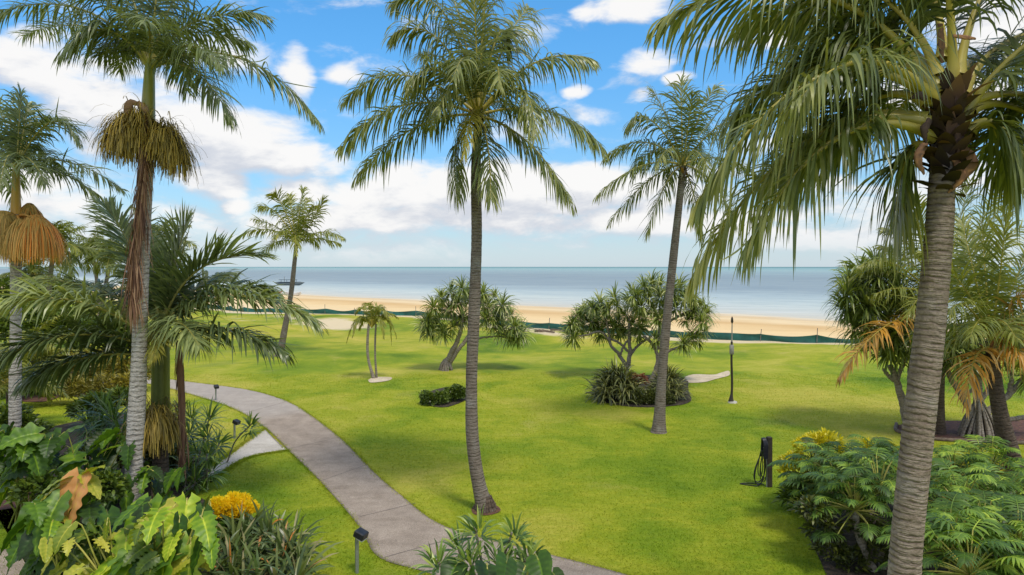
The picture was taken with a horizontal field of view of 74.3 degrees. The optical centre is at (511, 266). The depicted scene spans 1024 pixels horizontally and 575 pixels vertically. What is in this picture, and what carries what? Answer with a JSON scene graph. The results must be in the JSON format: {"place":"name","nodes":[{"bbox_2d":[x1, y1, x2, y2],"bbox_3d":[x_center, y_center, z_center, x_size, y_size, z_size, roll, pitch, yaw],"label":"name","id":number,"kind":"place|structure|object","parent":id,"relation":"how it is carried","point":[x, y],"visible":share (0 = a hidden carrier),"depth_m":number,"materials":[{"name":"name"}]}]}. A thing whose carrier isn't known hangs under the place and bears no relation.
{"place":"outdoors","nodes":[
{"label":"outdoors","id":0,"kind":"place"},
{"bbox_2d":[0,549,24,574],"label":"path","id":1,"kind":"structure","parent":0,"point":[13,570],"depth_m":12.60,"materials":[{"name":"concrete"}]},
{"bbox_2d":[182,430,285,490],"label":"side path","id":2,"kind":"structure","parent":0,"point":[262,442],"depth_m":20.80,"materials":[{"name":"concrete"}]},
{"bbox_2d":[147,379,625,574],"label":"path","id":3,"kind":"structure","parent":0,"point":[361,491],"depth_m":17.19,"materials":[{"name":"concrete"}]},
{"bbox_2d":[4,284,985,340],"bbox_3d":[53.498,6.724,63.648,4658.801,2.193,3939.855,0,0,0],"label":"beach","id":4,"kind":"structure","parent":0,"point":[767,325],"depth_m":83.02,"materials":[{"name":"beige sand"}]},
{"bbox_2d":[284,291,301,295],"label":"beached dinghy","id":5,"kind":"object","parent":4,"relation":"on","point":[296,293],"visible":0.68,"depth_m":149.17,"materials":[{"name":"white paint"}]},
{"bbox_2d":[0,292,1023,574],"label":"lawn","id":6,"kind":"structure","parent":0,"point":[408,352],"depth_m":23.55,"materials":[{"name":"green plant"}]},
{"bbox_2d":[0,259,63,281],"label":"coconut palm","id":7,"kind":"object","parent":6,"relation":"on","point":[32,273],"visible":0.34,"depth_m":56.65,"materials":[{"name":"green plant"}]},
{"bbox_2d":[0,343,69,407],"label":"cane palm","id":8,"kind":"object","parent":6,"relation":"on","point":[4,380],"visible":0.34,"depth_m":23.58,"materials":[{"name":"green plant"}]},
{"bbox_2d":[22,370,60,398],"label":"shrub","id":9,"kind":"object","parent":6,"relation":"on","point":[31,394],"visible":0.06,"depth_m":26.58,"materials":[{"name":"green plant"}]},
{"bbox_2d":[22,392,61,401],"bbox_3d":[-20.582,5.580,29.311,3.517,0.001,1.689,0,0,45],"label":"mulch bed","id":10,"kind":"object","parent":6,"relation":"on","point":[29,399],"visible":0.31,"depth_m":28.64,"materials":[{"name":"brown soil"}]},
{"bbox_2d":[1,348,60,395],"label":"shrub","id":11,"kind":"object","parent":10,"relation":"on","point":[45,354],"visible":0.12,"depth_m":28.85,"materials":[{"name":"green plant"}]},
{"bbox_2d":[2,315,82,396],"bbox_3d":[-20.630,3.835,29.370,3.817,3.538,3.981,0,0,-24],"label":"cane palm","id":12,"kind":"object","parent":10,"relation":"on","point":[44,326],"visible":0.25,"depth_m":29.00,"materials":[{"name":"green plant"}]},
{"bbox_2d":[0,274,96,305],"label":"shrub","id":13,"kind":"object","parent":6,"relation":"on","point":[3,281],"visible":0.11,"depth_m":54.18,"materials":[{"name":"green plant"}]},
{"bbox_2d":[0,300,100,348],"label":"shrub","id":14,"kind":"object","parent":6,"relation":"on","point":[26,324],"visible":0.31,"depth_m":33.46,"materials":[{"name":"green plant"}]},
{"bbox_2d":[23,220,98,348],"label":"coconut palm","id":15,"kind":"object","parent":6,"relation":"on","point":[62,227],"visible":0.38,"depth_m":43.76,"materials":[{"name":"green plant"}]},
{"bbox_2d":[36,370,128,404],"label":"croton bush","id":16,"kind":"object","parent":6,"relation":"on","point":[79,386],"visible":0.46,"depth_m":27.24,"materials":[{"name":"green plant"}]},
{"bbox_2d":[23,342,150,387],"bbox_3d":[-19.135,4.458,30.541,6.377,2.121,2.109,0,0,0],"label":"croton hedge","id":17,"kind":"object","parent":6,"relation":"on","point":[125,368],"visible":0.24,"depth_m":30.16,"materials":[{"name":"green plant"}]},
{"bbox_2d":[67,225,123,315],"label":"coconut palm","id":18,"kind":"object","parent":6,"relation":"on","point":[80,238],"visible":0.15,"depth_m":66.92,"materials":[{"name":"green plant"}]},
{"bbox_2d":[80,238,125,305],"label":"coconut palm","id":19,"kind":"object","parent":6,"relation":"on","point":[96,269],"visible":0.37,"depth_m":57.55,"materials":[{"name":"green plant"}]},
{"bbox_2d":[63,305,154,352],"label":"shrub","id":20,"kind":"object","parent":6,"relation":"on","point":[116,326],"visible":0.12,"depth_m":35.37,"materials":[{"name":"green plant"}]},
{"bbox_2d":[102,372,147,392],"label":"croton bush","id":21,"kind":"object","parent":6,"relation":"on","point":[122,379],"visible":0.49,"depth_m":27.26,"materials":[{"name":"yellow plant"}]},
{"bbox_2d":[0,412,293,573],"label":"garden bed","id":22,"kind":"object","parent":6,"relation":"on","point":[6,519],"visible":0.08,"depth_m":17.01,"materials":[{"name":"soil"}]},
{"bbox_2d":[0,492,29,509],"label":"mulch bed","id":23,"kind":"object","parent":22,"relation":"on","point":[5,506],"visible":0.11,"depth_m":15.78,"materials":[{"name":"brown soil"}]},
{"bbox_2d":[0,401,55,437],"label":"ground cover shrub","id":24,"kind":"object","parent":22,"relation":"on","point":[28,416],"visible":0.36,"depth_m":19.52,"materials":[{"name":"green plant"}]},
{"bbox_2d":[0,421,60,527],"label":"philodendron","id":25,"kind":"object","parent":22,"relation":"on","point":[28,450],"visible":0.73,"depth_m":14.02,"materials":[{"name":"green plant"}]},
{"bbox_2d":[0,489,124,574],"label":"philodendron","id":26,"kind":"object","parent":22,"relation":"on","point":[37,520],"visible":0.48,"depth_m":11.30,"materials":[{"name":"green plant"}]},
{"bbox_2d":[0,82,130,427],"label":"king palm","id":27,"kind":"object","parent":22,"relation":"on","point":[28,231],"visible":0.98,"depth_m":18.79,"materials":[{"name":"green plant"}]},
{"bbox_2d":[4,466,131,507],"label":"ground cover shrub","id":28,"kind":"object","parent":22,"relation":"on","point":[119,486],"visible":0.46,"depth_m":13.83,"materials":[{"name":"green plant"}]},
{"bbox_2d":[37,465,104,530],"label":"philodendron","id":29,"kind":"object","parent":22,"relation":"on","point":[76,484],"visible":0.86,"depth_m":11.62,"materials":[{"name":"orange plant"}]},
{"bbox_2d":[48,424,135,522],"bbox_3d":[-9.655,4.821,15.534,3.039,2.251,1.627,0,0,15],"label":"philodendron","id":30,"kind":"object","parent":22,"relation":"on","point":[99,447],"visible":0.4,"depth_m":15.53,"materials":[{"name":"green plant"}]},
{"bbox_2d":[60,387,127,466],"bbox_3d":[-11.245,4.492,18.726,3.123,2.234,1.859,0,0,35],"label":"dracaena","id":31,"kind":"object","parent":22,"relation":"on","point":[99,418],"visible":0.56,"depth_m":18.71,"materials":[{"name":"green plant"}]},
{"bbox_2d":[63,384,128,421],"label":"shrub","id":32,"kind":"object","parent":22,"relation":"on","point":[117,392],"visible":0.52,"depth_m":23.27,"materials":[{"name":"green plant"}]},
{"bbox_2d":[38,514,211,574],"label":"philodendron","id":33,"kind":"object","parent":22,"relation":"on","point":[77,560],"visible":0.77,"depth_m":10.68,"materials":[{"name":"green plant"}]},
{"bbox_2d":[80,431,214,487],"bbox_3d":[-9.650,5.019,17.600,3.881,1.479,1.478,0,0,0],"label":"ground cover shrub","id":34,"kind":"object","parent":22,"relation":"on","point":[172,463],"visible":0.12,"depth_m":17.43,"materials":[{"name":"green plant"}]},
{"bbox_2d":[90,491,219,574],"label":"philodendron","id":35,"kind":"object","parent":22,"relation":"on","point":[200,529],"visible":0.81,"depth_m":10.82,"materials":[{"name":"green plant"}]},
{"bbox_2d":[128,461,186,507],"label":"philodendron","id":36,"kind":"object","parent":22,"relation":"on","point":[162,483],"visible":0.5,"depth_m":14.94,"materials":[{"name":"green plant"}]},
{"bbox_2d":[0,0,324,501],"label":"king palm","id":37,"kind":"object","parent":22,"relation":"on","point":[144,140],"visible":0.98,"depth_m":15.12,"materials":[{"name":"green plant"}]},
{"bbox_2d":[150,497,177,550],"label":"philodendron","id":38,"kind":"object","parent":22,"relation":"on","point":[171,502],"visible":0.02,"depth_m":12.85,"materials":[{"name":"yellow plant"}]},
{"bbox_2d":[0,190,328,499],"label":"king palm","id":39,"kind":"object","parent":22,"relation":"on","point":[168,306],"visible":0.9,"depth_m":16.01,"materials":[{"name":"green plant"}]},
{"bbox_2d":[169,418,201,476],"bbox_3d":[-8.872,4.917,18.120,1.432,1.592,2.156,0,0,0],"label":"dracaena","id":40,"kind":"object","parent":22,"relation":"on","point":[189,430],"visible":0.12,"depth_m":18.55,"materials":[{"name":"green plant"}]},
{"bbox_2d":[170,422,235,497],"bbox_3d":[-7.894,4.816,17.035,1.619,1.795,1.734,0,0,0],"label":"dracaena","id":41,"kind":"object","parent":22,"relation":"on","point":[207,461],"visible":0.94,"depth_m":16.93,"materials":[{"name":"green plant"}]},
{"bbox_2d":[196,495,224,573],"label":"philodendron","id":42,"kind":"object","parent":22,"relation":"on","point":[205,502],"visible":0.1,"depth_m":12.59,"materials":[{"name":"green plant"}]},
{"bbox_2d":[209,490,259,541],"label":"flowering bush","id":43,"kind":"object","parent":22,"relation":"on","point":[218,502],"visible":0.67,"depth_m":12.89,"materials":[{"name":"yellow plant"}]},
{"bbox_2d":[198,498,343,574],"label":"bromeliad clump","id":44,"kind":"object","parent":22,"relation":"on","point":[258,545],"visible":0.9,"depth_m":12.01,"materials":[{"name":"green plant"}]},
{"bbox_2d":[106,207,199,257],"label":"coconut palm","id":45,"kind":"object","parent":6,"relation":"on","point":[165,236],"visible":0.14,"depth_m":51.27,"materials":[{"name":"green plant"}]},
{"bbox_2d":[171,391,228,440],"bbox_3d":[-9.744,4.767,20.795,1.641,1.700,2.559,0,0,-44],"label":"dracaena","id":46,"kind":"object","parent":6,"relation":"on","point":[194,414],"visible":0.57,"depth_m":20.68,"materials":[{"name":"green plant"}]},
{"bbox_2d":[214,384,218,399],"bbox_3d":[-12.369,5.290,28.273,0.180,0.721,0.216,0,0,-38],"label":"path light","id":47,"kind":"object","parent":6,"relation":"on","point":[216,386],"visible":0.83,"depth_m":28.30,"materials":[{"name":"metal"}]},
{"bbox_2d":[232,419,240,438],"bbox_3d":[-8.973,5.309,22.010,0.226,0.683,0.190,0,0,20],"label":"path light","id":48,"kind":"object","parent":6,"relation":"on","point":[235,422],"visible":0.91,"depth_m":22.01,"materials":[{"name":"metal"}]},
{"bbox_2d":[227,411,266,461],"bbox_3d":[-7.387,4.781,18.928,0.805,1.662,1.590,0,0,-36],"label":"dracaena","id":49,"kind":"object","parent":6,"relation":"on","point":[253,423],"visible":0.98,"depth_m":18.64,"materials":[{"name":"green plant"}]},
{"bbox_2d":[242,184,345,356],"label":"coconut palm","id":50,"kind":"object","parent":6,"relation":"on","point":[297,229],"visible":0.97,"depth_m":41.67,"materials":[{"name":"green plant"}]},
{"bbox_2d":[353,527,368,573],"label":"path light","id":51,"kind":"object","parent":6,"relation":"on","point":[360,534],"visible":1,"depth_m":12.33,"materials":[{"name":"metal"}]},
{"bbox_2d":[368,377,391,381],"bbox_3d":[-6.551,5.584,33.482,1.123,0.007,1.760,0,0,0],"label":"sand patch","id":52,"kind":"object","parent":6,"relation":"on","point":[380,379],"visible":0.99,"depth_m":33.47,"materials":[{"name":"beige sand"}]},
{"bbox_2d":[346,301,398,377],"bbox_3d":[-7.007,3.650,33.942,2.620,3.955,1.761,0,0,0],"label":"cane palm","id":53,"kind":"object","parent":52,"relation":"on","point":[372,319],"visible":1,"depth_m":33.85,"materials":[{"name":"green plant"}]},
{"bbox_2d":[425,387,465,406],"bbox_3d":[-2.831,5.580,29.151,2.018,0.001,4.539,0,0,0],"label":"mulch bed","id":54,"kind":"object","parent":6,"relation":"on","point":[451,403],"visible":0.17,"depth_m":27.79,"materials":[{"name":"soil"}]},
{"bbox_2d":[418,389,450,405],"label":"shrub","id":55,"kind":"object","parent":54,"relation":"on","point":[430,397],"visible":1,"depth_m":27.36,"materials":[{"name":"green plant"}]},
{"bbox_2d":[443,383,465,401],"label":"shrub","id":56,"kind":"object","parent":54,"relation":"on","point":[457,391],"visible":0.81,"depth_m":28.03,"materials":[{"name":"green plant"}]},
{"bbox_2d":[409,274,537,370],"bbox_3d":[-2.107,2.941,36.870,7.099,5.396,4.154,0,0,0],"label":"screw pine","id":57,"kind":"object","parent":6,"relation":"on","point":[514,335],"visible":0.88,"depth_m":36.24,"materials":[{"name":"green plant"}]},
{"bbox_2d":[409,503,554,574],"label":"dracaena","id":58,"kind":"object","parent":6,"relation":"on","point":[471,525],"visible":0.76,"depth_m":9.65,"materials":[{"name":"green plant"}]},
{"bbox_2d":[471,504,500,514],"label":"bare soil","id":59,"kind":"structure","parent":6,"relation":"on","point":[498,509],"depth_m":15.43,"materials":[{"name":"brown soil"}]},
{"bbox_2d":[334,0,611,512],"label":"coconut palm","id":60,"kind":"object","parent":59,"relation":"on","point":[476,78],"visible":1,"depth_m":15.43,"materials":[{"name":"green plant"}]},
{"bbox_2d":[440,549,563,574],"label":"philodendron","id":61,"kind":"object","parent":6,"relation":"on","point":[540,563],"visible":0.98,"depth_m":8.94,"materials":[{"name":"green plant"}]},
{"bbox_2d":[534,329,554,332],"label":"driftwood log","id":62,"kind":"object","parent":6,"relation":"on","point":[540,330],"visible":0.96,"depth_m":56.18,"materials":[{"name":"wood"}]},
{"bbox_2d":[204,303,892,343],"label":"net fence","id":63,"kind":"object","parent":6,"relation":"on","point":[817,338],"visible":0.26,"depth_m":52.07,"materials":[{"name":"green fabric"}]},
{"bbox_2d":[593,375,690,406],"bbox_3d":[5.869,5.577,30.924,4.411,0.005,8.168,0,0,13],"label":"mulch bed","id":64,"kind":"object","parent":6,"relation":"on","point":[681,401],"visible":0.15,"depth_m":28.00,"materials":[{"name":"soil"}]},
{"bbox_2d":[559,281,651,368],"bbox_3d":[4.805,3.125,34.364,5.137,4.994,3.222,0,0,0],"label":"screw pine","id":65,"kind":"object","parent":64,"relation":"on","point":[590,314],"visible":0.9,"depth_m":33.95,"materials":[{"name":"green plant"}]},
{"bbox_2d":[582,354,647,406],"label":"strap leaf clump","id":66,"kind":"object","parent":64,"relation":"on","point":[617,381],"visible":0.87,"depth_m":27.98,"materials":[{"name":"green plant"}]},
{"bbox_2d":[631,372,648,383],"bbox_3d":[5.346,4.721,28.585,0.989,0.575,0.873,0,0,-31],"label":"red cordyline","id":67,"kind":"object","parent":64,"relation":"on","point":[643,376],"visible":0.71,"depth_m":28.43,"materials":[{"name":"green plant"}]},
{"bbox_2d":[626,388,675,404],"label":"clipped hedge","id":68,"kind":"object","parent":64,"relation":"on","point":[649,396],"visible":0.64,"depth_m":27.43,"materials":[{"name":"green plant"}]},
{"bbox_2d":[642,363,695,400],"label":"strap leaf clump","id":69,"kind":"object","parent":64,"relation":"on","point":[677,390],"visible":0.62,"depth_m":28.43,"materials":[{"name":"green plant"}]},
{"bbox_2d":[620,268,719,383],"bbox_3d":[7.639,2.835,32.206,5.032,5.660,3.447,0,0,0],"label":"screw pine","id":70,"kind":"object","parent":64,"relation":"on","point":[699,313],"visible":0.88,"depth_m":31.91,"materials":[{"name":"green plant"}]},
{"bbox_2d":[592,73,757,433],"bbox_3d":[5.676,-0.514,22.932,5.555,12.381,4.487,0,0,-44],"label":"coconut palm","id":71,"kind":"object","parent":6,"relation":"on","point":[683,159],"visible":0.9,"depth_m":22.77,"materials":[{"name":"green plant"}]},
{"bbox_2d":[685,371,729,382],"bbox_3d":[9.964,5.583,34.557,1.581,0.008,4.918,0,0,43],"label":"sand patch","id":72,"kind":"object","parent":6,"relation":"on","point":[695,378],"visible":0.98,"depth_m":34.07,"materials":[{"name":"beige sand"}]},
{"bbox_2d":[728,317,736,403],"bbox_3d":[9.082,3.848,27.836,0.380,3.603,0.380,0,0,0],"label":"lamp post","id":73,"kind":"object","parent":6,"relation":"on","point":[731,353],"visible":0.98,"depth_m":27.79,"materials":[{"name":"metal"}]},
{"bbox_2d":[740,436,771,486],"bbox_3d":[6.229,4.995,17.259,0.784,1.330,0.318,0,0,23],"label":"hose post","id":74,"kind":"object","parent":6,"relation":"on","point":[765,454],"visible":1,"depth_m":17.16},
{"bbox_2d":[642,0,1023,574],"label":"coconut palm","id":75,"kind":"object","parent":6,"relation":"on","point":[950,101],"visible":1,"depth_m":6.82,"materials":[{"name":"green plant"}]},
{"bbox_2d":[820,243,920,421],"bbox_3d":[12.644,2.372,23.333,5.021,6.529,3.869,0,0,0],"label":"screw pine","id":76,"kind":"object","parent":6,"relation":"on","point":[857,292],"visible":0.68,"depth_m":22.54,"materials":[{"name":"green plant"}]},
{"bbox_2d":[803,462,1023,574],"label":"garden bed","id":77,"kind":"object","parent":6,"relation":"on","point":[830,564],"visible":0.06,"depth_m":12.93,"materials":[{"name":"soil"}]},
{"bbox_2d":[771,426,849,508],"bbox_3d":[6.907,4.658,15.594,1.820,1.985,1.082,0,0,0],"label":"flowering bush","id":78,"kind":"object","parent":77,"relation":"on","point":[819,437],"visible":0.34,"depth_m":15.51,"materials":[{"name":"yellow plant"}]},
{"bbox_2d":[767,437,872,521],"bbox_3d":[6.789,4.649,14.616,2.345,1.934,2.176,0,0,0],"label":"split leaf plant","id":79,"kind":"object","parent":77,"relation":"on","point":[795,474],"visible":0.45,"depth_m":14.59,"materials":[{"name":"green plant"}]},
{"bbox_2d":[779,447,892,540],"bbox_3d":[6.868,4.677,13.867,2.108,1.917,2.069,0,0,-28],"label":"split leaf plant","id":80,"kind":"object","parent":77,"relation":"on","point":[828,468],"visible":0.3,"depth_m":13.81,"materials":[{"name":"green plant"}]},
{"bbox_2d":[787,492,889,573],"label":"ground cover shrub","id":81,"kind":"object","parent":77,"relation":"on","point":[844,552],"visible":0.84,"depth_m":12.51,"materials":[{"name":"green plant"}]},
{"bbox_2d":[793,465,893,571],"bbox_3d":[6.407,4.704,12.584,1.929,1.867,2.180,0,0,0],"label":"split leaf plant","id":82,"kind":"object","parent":77,"relation":"on","point":[856,503],"visible":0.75,"depth_m":12.39,"materials":[{"name":"green plant"}]},
{"bbox_2d":[829,434,899,514],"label":"split leaf plant","id":83,"kind":"object","parent":77,"relation":"on","point":[884,443],"visible":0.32,"depth_m":15.18,"materials":[{"name":"green plant"}]},
{"bbox_2d":[859,437,897,483],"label":"flowering bush","id":84,"kind":"object","parent":77,"relation":"on","point":[864,441],"visible":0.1,"depth_m":15.73,"materials":[{"name":"yellow plant"}]},
{"bbox_2d":[816,447,946,569],"bbox_3d":[6.913,4.546,12.774,2.163,2.184,2.011,0,0,22],"label":"split leaf plant","id":85,"kind":"object","parent":77,"relation":"on","point":[890,459],"visible":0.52,"depth_m":12.74,"materials":[{"name":"green plant"}]},
{"bbox_2d":[874,491,1023,574],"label":"split leaf plant","id":86,"kind":"object","parent":77,"relation":"on","point":[950,505],"visible":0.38,"depth_m":10.64,"materials":[{"name":"green plant"}]},
{"bbox_2d":[894,205,1023,487],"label":"coconut palm","id":87,"kind":"object","parent":77,"relation":"on","point":[989,321],"visible":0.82,"depth_m":16.78,"materials":[{"name":"green plant"}]},
{"bbox_2d":[922,512,1023,574],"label":"split leaf plant","id":88,"kind":"object","parent":77,"relation":"on","point":[968,562],"visible":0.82,"depth_m":9.96,"materials":[{"name":"green plant"}]},
{"bbox_2d":[930,443,1015,496],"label":"split leaf plant","id":89,"kind":"object","parent":77,"relation":"on","point":[943,450],"visible":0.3,"depth_m":14.48,"materials":[{"name":"green plant"}]},
{"bbox_2d":[924,489,1023,572],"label":"split leaf plant","id":90,"kind":"object","parent":77,"relation":"on","point":[979,501],"visible":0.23,"depth_m":11.21,"materials":[{"name":"green plant"}]},
{"bbox_2d":[928,443,1020,501],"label":"fern clump","id":91,"kind":"object","parent":77,"relation":"on","point":[970,480],"visible":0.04,"depth_m":16.09,"materials":[{"name":"green plant"}]},
{"bbox_2d":[927,458,1023,553],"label":"split leaf plant","id":92,"kind":"object","parent":77,"relation":"on","point":[944,479],"visible":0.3,"depth_m":12.58,"materials":[{"name":"green plant"}]},
{"bbox_2d":[930,462,1023,556],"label":"split leaf plant","id":93,"kind":"object","parent":77,"relation":"on","point":[1001,483],"visible":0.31,"depth_m":13.06,"materials":[{"name":"green plant"}]},
{"bbox_2d":[934,434,1023,505],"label":"split leaf plant","id":94,"kind":"object","parent":77,"relation":"on","point":[1012,463],"visible":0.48,"depth_m":14.98,"materials":[{"name":"green plant"}]},
{"bbox_2d":[942,495,1023,574],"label":"split leaf plant","id":95,"kind":"object","parent":77,"relation":"on","point":[1009,514],"visible":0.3,"depth_m":10.66,"materials":[{"name":"green plant"}]},
{"bbox_2d":[895,420,1023,440],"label":"mulch bed","id":96,"kind":"object","parent":6,"relation":"on","point":[1018,429],"visible":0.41,"depth_m":23.02,"materials":[{"name":"brown soil"}]},
{"bbox_2d":[833,175,1023,434],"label":"coconut palm","id":97,"kind":"object","parent":96,"relation":"on","point":[940,428],"visible":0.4,"depth_m":21.97,"materials":[{"name":"green plant"}]},
{"bbox_2d":[894,422,1023,444],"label":"timber edging","id":98,"kind":"object","parent":96,"relation":"on","point":[940,439],"visible":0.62,"depth_m":21.63,"materials":[{"name":"brown wood"}]},
{"bbox_2d":[907,305,1023,439],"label":"screw pine","id":99,"kind":"object","parent":96,"relation":"on","point":[980,421],"visible":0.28,"depth_m":22.10,"materials":[{"name":"green plant"}]},
{"bbox_2d":[0,267,1023,324],"bbox_3d":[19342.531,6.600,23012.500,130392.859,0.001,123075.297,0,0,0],"label":"sea","id":100,"kind":"structure","parent":0,"point":[777,291],"depth_m":267.55,"materials":[{"name":"liquid"}]},
{"bbox_2d":[274,276,304,284],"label":"moored boat","id":101,"kind":"object","parent":100,"relation":"on","point":[288,283],"visible":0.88,"depth_m":239.61,"materials":[{"name":"white"}]},
{"bbox_2d":[0,0,1023,266],"label":"sky","id":102,"kind":"structure","parent":0,"point":[410,221],"materials":[{"name":"blue"}]}
]}

